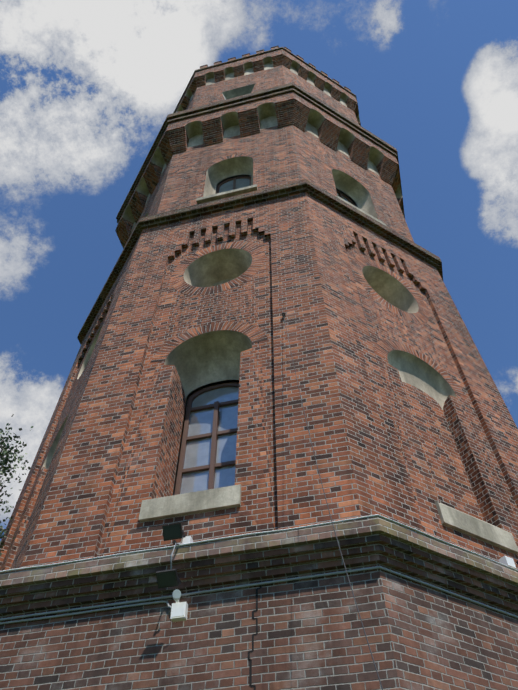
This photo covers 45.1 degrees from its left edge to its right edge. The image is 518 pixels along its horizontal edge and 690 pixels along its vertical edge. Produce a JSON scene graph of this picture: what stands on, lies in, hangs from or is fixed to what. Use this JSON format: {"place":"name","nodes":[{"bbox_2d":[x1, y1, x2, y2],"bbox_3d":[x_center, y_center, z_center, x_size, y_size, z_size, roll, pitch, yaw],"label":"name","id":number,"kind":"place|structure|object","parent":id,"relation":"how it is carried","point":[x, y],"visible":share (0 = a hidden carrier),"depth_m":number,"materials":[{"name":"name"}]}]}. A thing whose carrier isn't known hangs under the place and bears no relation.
{"place":"outdoors","nodes":[
{"label":"outdoors","id":0,"kind":"place"},
{"bbox_2d":[0,414,37,554],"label":"leaves","id":1,"kind":"object","parent":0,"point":[6,453],"visible":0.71,"depth_m":11.31,"materials":[{"name":"green plant"}]},
{"bbox_2d":[0,46,517,572],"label":"tower","id":2,"kind":"structure","parent":0,"point":[386,442],"depth_m":10.52,"materials":[{"name":"red brick"}]},
{"bbox_2d":[39,152,465,470],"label":"tower arch rings","id":3,"kind":"object","parent":2,"relation":"attached to","point":[255,334],"visible":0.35,"depth_m":12.18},
{"bbox_2d":[77,46,442,343],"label":"tower cornices","id":4,"kind":"object","parent":2,"relation":"attached to","point":[315,191],"visible":0.29,"depth_m":15.36,"materials":[{"name":"brown brick"}]},
{"bbox_2d":[8,184,517,571],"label":"tower sills","id":5,"kind":"structure","parent":2,"relation":"attached to","point":[219,499],"depth_m":7.87,"materials":[{"name":"grey concrete"}]},
{"bbox_2d":[173,174,356,494],"bbox_3d":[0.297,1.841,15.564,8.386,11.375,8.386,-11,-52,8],"label":"tower window frames","id":6,"kind":"structure","parent":2,"relation":"attached to","point":[214,435],"depth_m":9.73,"materials":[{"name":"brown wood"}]},
{"bbox_2d":[282,312,382,689],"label":"cable","id":7,"kind":"object","parent":2,"relation":"attached to","point":[283,314],"visible":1,"depth_m":5.15,"materials":[{"name":"grey rubber"}]},
{"bbox_2d":[0,533,517,689],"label":"tower plinth","id":8,"kind":"structure","parent":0,"point":[310,635],"depth_m":6.11,"materials":[{"name":"brown brick"}]},
{"bbox_2d":[248,581,261,689],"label":"wall crack","id":9,"kind":"object","parent":8,"relation":"attached to","point":[250,664],"visible":0.98,"depth_m":5.85,"materials":[{"name":"black"}]},
{"bbox_2d":[0,543,517,624],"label":"electrical cable","id":10,"kind":"object","parent":8,"relation":"attached to","point":[257,584],"visible":0.92,"depth_m":6.43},
{"bbox_2d":[0,516,517,588],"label":"ledge","id":11,"kind":"object","parent":8,"relation":"on","point":[281,539],"visible":0.55,"depth_m":6.55,"materials":[{"name":"grey concrete"}]},
{"bbox_2d":[0,514,517,572],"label":"flashing","id":12,"kind":"object","parent":11,"relation":"attached to","point":[259,533],"visible":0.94,"depth_m":6.61,"materials":[{"name":"grey metal"}]},
{"bbox_2d":[156,523,517,588],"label":"floodlights","id":13,"kind":"object","parent":8,"relation":"attached to","point":[177,578],"visible":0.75,"depth_m":6.33,"materials":[{"name":"black metal"}]},
{"bbox_2d":[157,525,179,586],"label":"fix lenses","id":14,"kind":"object","parent":13,"relation":"attached to","point":[166,579],"visible":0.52,"depth_m":6.30,"materials":[{"name":"black glass"}]},
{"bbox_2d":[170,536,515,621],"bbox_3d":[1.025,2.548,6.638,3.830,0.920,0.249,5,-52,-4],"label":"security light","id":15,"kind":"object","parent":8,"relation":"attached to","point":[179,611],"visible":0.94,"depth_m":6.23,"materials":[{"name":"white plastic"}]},
{"bbox_2d":[0,0,517,540],"label":"sky","id":16,"kind":"structure","parent":0,"point":[88,88],"materials":[{"name":"blue"}]}
]}

